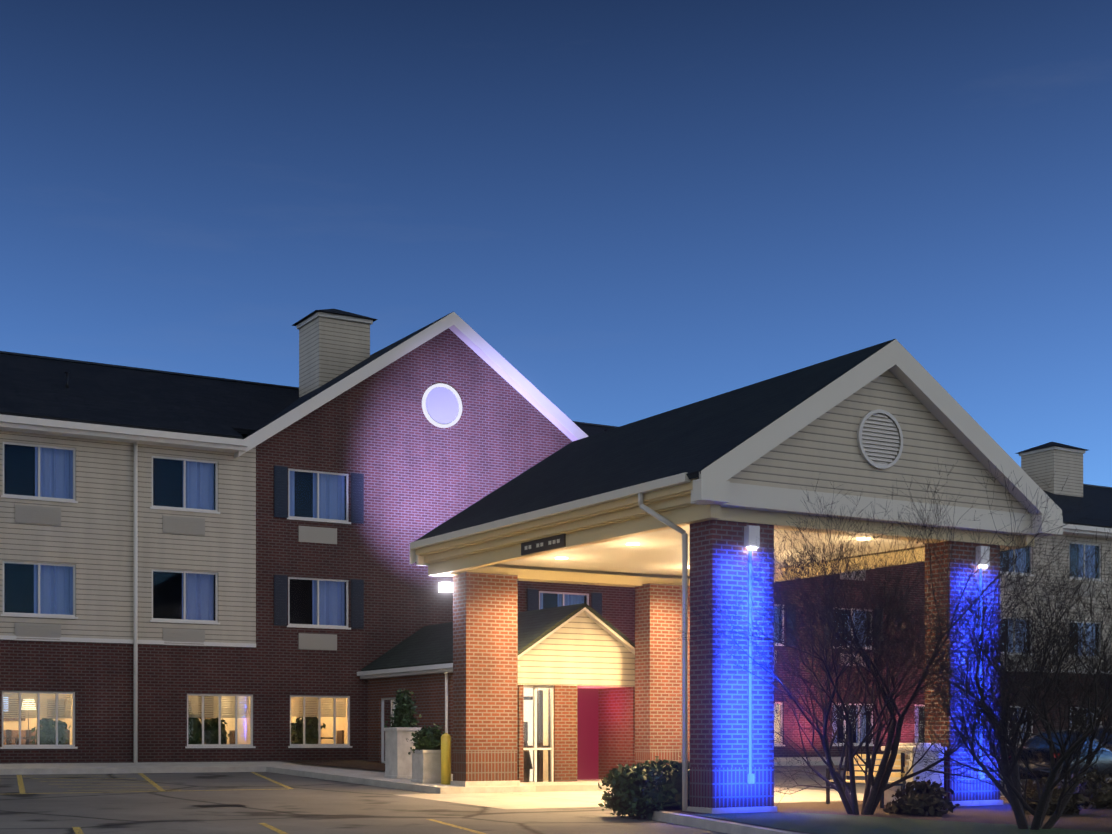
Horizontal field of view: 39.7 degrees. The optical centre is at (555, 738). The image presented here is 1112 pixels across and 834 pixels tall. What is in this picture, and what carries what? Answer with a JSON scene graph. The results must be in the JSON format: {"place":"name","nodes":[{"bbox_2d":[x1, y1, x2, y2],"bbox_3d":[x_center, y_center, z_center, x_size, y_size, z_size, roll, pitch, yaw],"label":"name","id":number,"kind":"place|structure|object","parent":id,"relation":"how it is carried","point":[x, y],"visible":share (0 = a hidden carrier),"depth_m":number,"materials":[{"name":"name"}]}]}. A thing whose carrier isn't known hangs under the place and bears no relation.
{"place":"outdoors","nodes":[
{"label":"outdoors","id":0,"kind":"place"},
{"bbox_2d":[3,730,204,744],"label":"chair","id":1,"kind":"object","parent":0,"point":[14,732],"depth_m":41.05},
{"bbox_2d":[368,672,634,781],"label":"vestibule brick walls","id":2,"kind":"structure","parent":0,"point":[616,726],"depth_m":37.08,"materials":[{"name":"red brick"}]},
{"bbox_2d":[361,603,634,670],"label":"roof","id":3,"kind":"structure","parent":2,"relation":"on","point":[428,645],"depth_m":38.37,"materials":[{"name":"black"}]},
{"bbox_2d":[518,612,634,686],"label":"entrance gable","id":4,"kind":"structure","parent":2,"relation":"on","point":[582,649],"depth_m":35.40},
{"bbox_2d":[524,688,539,780],"bbox_3d":[-0.954,-0.149,35.938,1.340,2.723,0.001,0,0,-31],"label":"lit vestibule lobby","id":5,"kind":"object","parent":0,"point":[527,710],"depth_m":36.15,"materials":[{"name":"white"}]},
{"bbox_2d":[524,688,549,781],"bbox_3d":[-0.780,-0.099,35.448,0.940,2.623,1.060,0,0,-31],"label":"door frame","id":6,"kind":"object","parent":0,"point":[527,767],"depth_m":35.51,"materials":[{"name":"grey metal"}]},
{"bbox_2d":[4,444,1098,742],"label":"window glass","id":7,"kind":"object","parent":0,"point":[168,590],"depth_m":40.17,"materials":[{"name":"glass"}]},
{"bbox_2d":[0,316,1111,670],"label":"building siding walls","id":8,"kind":"structure","parent":0,"point":[90,538],"depth_m":38.74,"materials":[{"name":"beige plastic"}]},
{"bbox_2d":[15,505,1095,673],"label":"building grilles","id":9,"kind":"object","parent":8,"relation":"attached to","point":[52,516],"visible":0.52,"depth_m":39.05,"materials":[{"name":"grey metal"}]},
{"bbox_2d":[0,765,1111,833],"bbox_3d":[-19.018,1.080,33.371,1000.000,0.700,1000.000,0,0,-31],"label":"ground","id":10,"kind":"structure","parent":0,"point":[306,805],"depth_m":26.72,"materials":[{"name":"grey asphalt"}]},
{"bbox_2d":[3,696,343,744],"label":"room furniture","id":11,"kind":"object","parent":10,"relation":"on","point":[9,737],"depth_m":40.99,"materials":[{"name":"brown wood"}]},
{"bbox_2d":[22,701,34,705],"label":"lamp shades","id":12,"kind":"object","parent":11,"relation":"attached to","point":[28,703],"depth_m":39.79,"materials":[{"name":"white fabric"}]},
{"bbox_2d":[199,718,231,743],"bbox_3d":[-8.931,-0.040,39.982,0.916,1.076,1.000,0,0,-31],"label":"indoor plant","id":13,"kind":"object","parent":11,"relation":"on","point":[207,740],"depth_m":39.83,"materials":[{"name":"green plant"}]},
{"bbox_2d":[291,717,325,743],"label":"indoor plant","id":14,"kind":"object","parent":11,"relation":"on","point":[313,736],"visible":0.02,"depth_m":41.08,"materials":[{"name":"green plant"}]},
{"bbox_2d":[192,804,245,806],"bbox_3d":[-6.010,1.202,27.575,0.900,0.013,0.600,0,0,-31],"label":"paving drain grate","id":15,"kind":"object","parent":10,"relation":"on","point":[226,805],"visible":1,"depth_m":27.59,"materials":[{"name":"black metal"}]},
{"bbox_2d":[17,772,486,833],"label":"parking lines","id":16,"kind":"object","parent":10,"relation":"on","point":[77,830],"visible":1,"depth_m":31.65,"materials":[{"name":"paint"}]},
{"bbox_2d":[3,694,779,744],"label":"lit building rooms","id":17,"kind":"object","parent":10,"relation":"on","point":[243,735],"depth_m":42.41,"materials":[{"name":"beige"}]},
{"bbox_2d":[357,607,634,781],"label":"white trim","id":18,"kind":"structure","parent":10,"relation":"on","point":[446,668],"depth_m":35.78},
{"bbox_2d":[383,688,550,781],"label":"vestibule glass","id":19,"kind":"object","parent":18,"relation":"in","point":[387,708],"depth_m":40.58,"materials":[{"name":"clear glass"}]},
{"bbox_2d":[0,757,1004,833],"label":"sidewalk kerbs","id":20,"kind":"structure","parent":10,"relation":"on","point":[365,777],"depth_m":35.85,"materials":[{"name":"concrete"}]},
{"bbox_2d":[384,727,420,778],"bbox_3d":[-3.445,0.328,35.042,0.720,1.150,0.720,0,0,-31],"label":"tall planter","id":21,"kind":"object","parent":20,"relation":"on","point":[398,761],"visible":0.79,"depth_m":34.72,"materials":[{"name":"white concrete"}]},
{"bbox_2d":[384,688,420,727],"bbox_3d":[-3.426,-0.581,35.068,0.781,1.139,0.808,0,0,-31],"label":"shrub","id":22,"kind":"object","parent":21,"relation":"in","point":[404,709],"visible":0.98,"depth_m":34.95,"materials":[{"name":"green plant"}]},
{"bbox_2d":[410,750,440,782],"bbox_3d":[-2.775,0.608,33.812,0.640,0.720,0.640,0,0,-31],"label":"planter","id":23,"kind":"object","parent":20,"relation":"on","point":[426,766],"visible":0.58,"depth_m":33.54,"materials":[{"name":"beige concrete"}]},
{"bbox_2d":[406,723,444,754],"bbox_3d":[-2.795,0.075,33.813,1.000,0.814,0.969,0,0,-31],"label":"potted shrub","id":24,"kind":"object","parent":23,"relation":"in","point":[425,738],"visible":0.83,"depth_m":33.63,"materials":[{"name":"green plant"}]},
{"bbox_2d":[441,733,450,784],"bbox_3d":[-2.375,0.439,33.294,0.220,1.120,0.220,0,0,-31],"label":"bollard","id":25,"kind":"object","parent":20,"relation":"on","point":[445,758],"visible":0.92,"depth_m":33.20,"materials":[{"name":"yellow metal"}]},
{"bbox_2d":[281,760,1111,833],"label":"planting mulch","id":26,"kind":"object","parent":20,"relation":"on","point":[1097,819],"visible":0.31,"depth_m":25.25,"materials":[{"name":"brown soil"}]},
{"bbox_2d":[598,755,689,819],"bbox_3d":[1.796,0.845,25.952,2.190,1.155,1.545,0,0,-31],"label":"boxwood hedge","id":27,"kind":"object","parent":26,"relation":"on","point":[643,790],"visible":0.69,"depth_m":25.41,"materials":[{"name":"green plant"}]},
{"bbox_2d":[826,752,904,807],"bbox_3d":[5.442,0.720,27.174,0.530,0.950,1.450,0,0,-31],"label":"bench frame","id":28,"kind":"object","parent":26,"relation":"on","point":[901,770],"visible":0.31,"depth_m":27.16,"materials":[{"name":"black metal"}]},
{"bbox_2d":[824,754,909,783],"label":"bench slats","id":29,"kind":"object","parent":28,"relation":"attached to","point":[878,756],"visible":0.46,"depth_m":27.25,"materials":[{"name":"brown wood"}]},
{"bbox_2d":[669,458,1111,819],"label":"bare tree","id":30,"kind":"object","parent":26,"relation":"on","point":[873,796],"visible":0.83,"depth_m":24.60,"materials":[{"name":"brown plant"}]},
{"bbox_2d":[881,743,946,804],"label":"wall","id":31,"kind":"structure","parent":26,"relation":"on","point":[888,794],"depth_m":27.21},
{"bbox_2d":[883,776,960,816],"bbox_3d":[5.911,1.071,24.979,1.211,0.913,1.262,0,0,-31],"label":"island shrub","id":32,"kind":"object","parent":26,"relation":"on","point":[928,800],"visible":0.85,"depth_m":24.82,"materials":[{"name":"green plant"}]},
{"bbox_2d":[851,527,1111,829],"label":"bare tree","id":33,"kind":"object","parent":26,"relation":"on","point":[1002,724],"visible":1,"depth_m":21.18,"materials":[{"name":"brown plant"}]},
{"bbox_2d":[1011,777,1085,814],"bbox_3d":[8.171,1.065,25.505,1.270,0.850,1.251,0,0,-16],"label":"island shrub","id":34,"kind":"object","parent":26,"relation":"on","point":[1071,807],"visible":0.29,"depth_m":25.25,"materials":[{"name":"plant"}]},
{"bbox_2d":[1058,766,1111,808],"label":"island shrub","id":35,"kind":"object","parent":26,"relation":"on","point":[1105,796],"visible":0.48,"depth_m":27.11,"materials":[{"name":"green plant"}]},
{"bbox_2d":[0,328,1111,763],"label":"brick walls","id":36,"kind":"structure","parent":10,"relation":"on","point":[402,454],"depth_m":41.45,"materials":[{"name":"brown brick"}]},
{"bbox_2d":[31,718,70,744],"bbox_3d":[-12.352,-0.134,37.978,1.050,1.081,1.055,0,0,-31],"label":"indoor plant","id":37,"kind":"object","parent":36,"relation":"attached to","point":[48,724],"depth_m":37.73,"materials":[{"name":"green plant"}]},
{"bbox_2d":[188,710,209,743],"bbox_3d":[-9.362,-0.187,39.646,0.923,1.299,1.057,0,0,-31],"label":"indoor plant","id":38,"kind":"object","parent":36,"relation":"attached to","point":[192,725],"depth_m":39.54,"materials":[{"name":"green plant"}]},
{"bbox_2d":[3,693,778,718],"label":"room blinds","id":39,"kind":"object","parent":36,"relation":"attached to","point":[50,701],"depth_m":39.56,"materials":[{"name":"beige"}]},
{"bbox_2d":[3,693,780,744],"bbox_3d":[-3.044,-0.470,42.928,23.670,1.240,0.001,0,0,-31],"label":"lit window glass","id":40,"kind":"object","parent":36,"relation":"attached to","point":[190,720],"visible":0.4,"depth_m":39.48,"materials":[{"name":"glass"}]},
{"bbox_2d":[422,383,461,427],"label":"window frame","id":41,"kind":"object","parent":36,"relation":"attached to","point":[425,412],"visible":1,"depth_m":42.68,"materials":[{"name":"white"}]},
{"bbox_2d":[426,387,458,423],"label":"round window glass","id":42,"kind":"object","parent":41,"relation":"attached to","point":[442,405],"visible":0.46,"depth_m":42.75,"materials":[{"name":"grey"}]},
{"bbox_2d":[0,312,1111,762],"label":"building trim","id":43,"kind":"structure","parent":36,"relation":"attached to","point":[504,368],"depth_m":39.57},
{"bbox_2d":[0,309,1111,527],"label":"building roof","id":44,"kind":"structure","parent":36,"relation":"on","point":[32,387],"depth_m":42.09,"materials":[{"name":"black"}]},
{"bbox_2d":[0,351,1111,488],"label":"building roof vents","id":45,"kind":"object","parent":44,"relation":"on","point":[67,373],"visible":0.23,"depth_m":45.72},
{"bbox_2d":[34,447,1094,742],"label":"curtains","id":46,"kind":"object","parent":36,"relation":"attached to","point":[200,495],"depth_m":39.65,"materials":[{"name":"blue fabric"}]},
{"bbox_2d":[274,466,882,648],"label":"window shutters","id":47,"kind":"object","parent":36,"relation":"attached to","point":[281,581],"visible":0.21,"depth_m":41.37,"materials":[{"name":"plastic"}]},
{"bbox_2d":[399,779,863,808],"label":"pavement","id":48,"kind":"structure","parent":10,"relation":"on","point":[588,792],"depth_m":31.74,"materials":[{"name":"beige concrete"}]},
{"bbox_2d":[450,780,1002,813],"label":"canopy pillar bases","id":49,"kind":"object","parent":48,"relation":"on","point":[696,809],"visible":0.12,"depth_m":27.46,"materials":[{"name":"grey concrete"}]},
{"bbox_2d":[453,750,999,807],"bbox_3d":[2.785,0.689,30.510,6.450,0.848,9.770,0,0,-31],"label":"column base","id":50,"kind":"object","parent":49,"relation":"on","point":[728,787],"visible":0.58,"depth_m":27.39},
{"bbox_2d":[453,520,999,767],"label":"canopy pillars","id":51,"kind":"structure","parent":50,"relation":"on","point":[485,661],"depth_m":27.70,"materials":[{"name":"brick"}]},
{"bbox_2d":[415,478,1033,587],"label":"cream canopy beams","id":52,"kind":"structure","parent":51,"relation":"on","point":[605,522],"depth_m":27.73,"materials":[{"name":"beige wood"}]},
{"bbox_2d":[521,534,565,554],"bbox_3d":[-0.246,-3.630,28.918,0.040,0.230,1.600,0,0,-31],"label":"sign","id":53,"kind":"object","parent":52,"relation":"attached to","point":[546,546],"visible":0.93,"depth_m":28.86,"materials":[{"name":"black metal"}]},
{"bbox_2d":[525,539,559,549],"bbox_3d":[-0.266,-3.635,28.906,0.005,0.070,1.300,0,0,-31],"label":"sign lettering","id":54,"kind":"object","parent":53,"relation":"on","point":[549,542],"visible":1,"depth_m":28.88},
{"bbox_2d":[416,339,894,540],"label":"canopy roof","id":55,"kind":"structure","parent":52,"relation":"on","point":[692,440],"depth_m":28.45,"materials":[{"name":"black"}]},
{"bbox_2d":[499,525,926,576],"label":"canopy soffit","id":56,"kind":"structure","parent":52,"relation":"attached to","point":[658,552],"depth_m":31.35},
{"bbox_2d":[555,538,869,567],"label":"canopy downlights","id":57,"kind":"object","parent":56,"relation":"attached to","point":[632,544],"visible":0.58,"depth_m":29.91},
{"bbox_2d":[727,370,1029,513],"bbox_3d":[3.005,-5.355,30.629,7.800,2.570,10.230,0,0,-31],"label":"gable siding","id":58,"kind":"object","parent":52,"relation":"on","point":[823,451],"depth_m":26.20,"materials":[{"name":"beige plastic"}]},
{"bbox_2d":[857,409,902,468],"bbox_3d":[5.496,-5.070,26.131,1.000,1.000,0.050,0,0,-31],"label":"gable vent","id":59,"kind":"object","parent":58,"relation":"attached to","point":[862,445],"visible":0.96,"depth_m":26.12,"materials":[{"name":"white plastic"}]},
{"bbox_2d":[744,525,989,565],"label":"blue canopy lamp housings","id":60,"kind":"object","parent":51,"relation":"attached to","point":[751,534],"visible":0.82,"depth_m":24.97,"materials":[{"name":"metal"}]},
{"bbox_2d":[748,547,986,567],"bbox_3d":[5.414,-3.080,26.309,5.320,0.040,0.080,0,0,-31],"label":"blue canopy lamp lens","id":61,"kind":"object","parent":60,"relation":"attached to","point":[755,548],"visible":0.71,"depth_m":24.98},
{"bbox_2d":[692,813,1111,833],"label":"island grass","id":62,"kind":"structure","parent":10,"relation":"on","point":[815,823],"depth_m":22.27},
{"bbox_2d":[1008,730,1111,782],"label":"parked car","id":63,"kind":"object","parent":10,"relation":"on","point":[1101,766],"visible":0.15,"depth_m":37.31,"materials":[{"name":"black paint"}]},
{"bbox_2d":[0,0,1111,486],"label":"sky","id":64,"kind":"structure","parent":0,"point":[645,208],"materials":[{"name":"blue"}]},
{"bbox_2d":[540,686,622,780],"bbox_3d":[-1.503,-0.304,38.925,3.000,3.033,7.700,0,0,-31],"label":"vestibule interior","id":65,"kind":"object","parent":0,"point":[545,729],"visible":0.07,"depth_m":36.65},
{"bbox_2d":[577,688,598,778],"bbox_3d":[0.216,0.001,36.791,2.045,2.423,1.005,0,0,-70],"label":"magenta vestibule recess","id":66,"kind":"object","parent":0,"point":[587,733],"visible":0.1,"depth_m":37.42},
{"bbox_2d":[410,339,1062,579],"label":"roof trim","id":67,"kind":"structure","parent":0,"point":[920,383],"depth_m":26.25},
{"bbox_2d":[439,582,452,591],"bbox_3d":[-2.378,-3.270,33.339,0.240,0.200,0.220,0,0,-31],"label":"wall light","id":68,"kind":"object","parent":67,"relation":"attached to","point":[445,586],"visible":0.86,"depth_m":33.26,"materials":[{"name":"white"}]},
{"bbox_2d":[638,493,687,810],"bbox_3d":[1.718,-1.357,25.252,0.294,5.428,0.842,0,0,-70],"label":"downspout","id":69,"kind":"object","parent":67,"relation":"attached to","point":[664,520],"visible":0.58,"depth_m":25.19,"materials":[{"name":"white metal"}]},
{"bbox_2d":[747,550,984,783],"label":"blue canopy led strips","id":70,"kind":"object","parent":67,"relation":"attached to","point":[750,778],"visible":0.5,"depth_m":25.02,"materials":[{"name":"blue plastic"}]},
{"bbox_2d":[1082,726,1111,749],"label":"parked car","id":71,"kind":"object","parent":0,"point":[1110,748],"visible":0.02,"depth_m":46.49,"materials":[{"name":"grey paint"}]}
]}

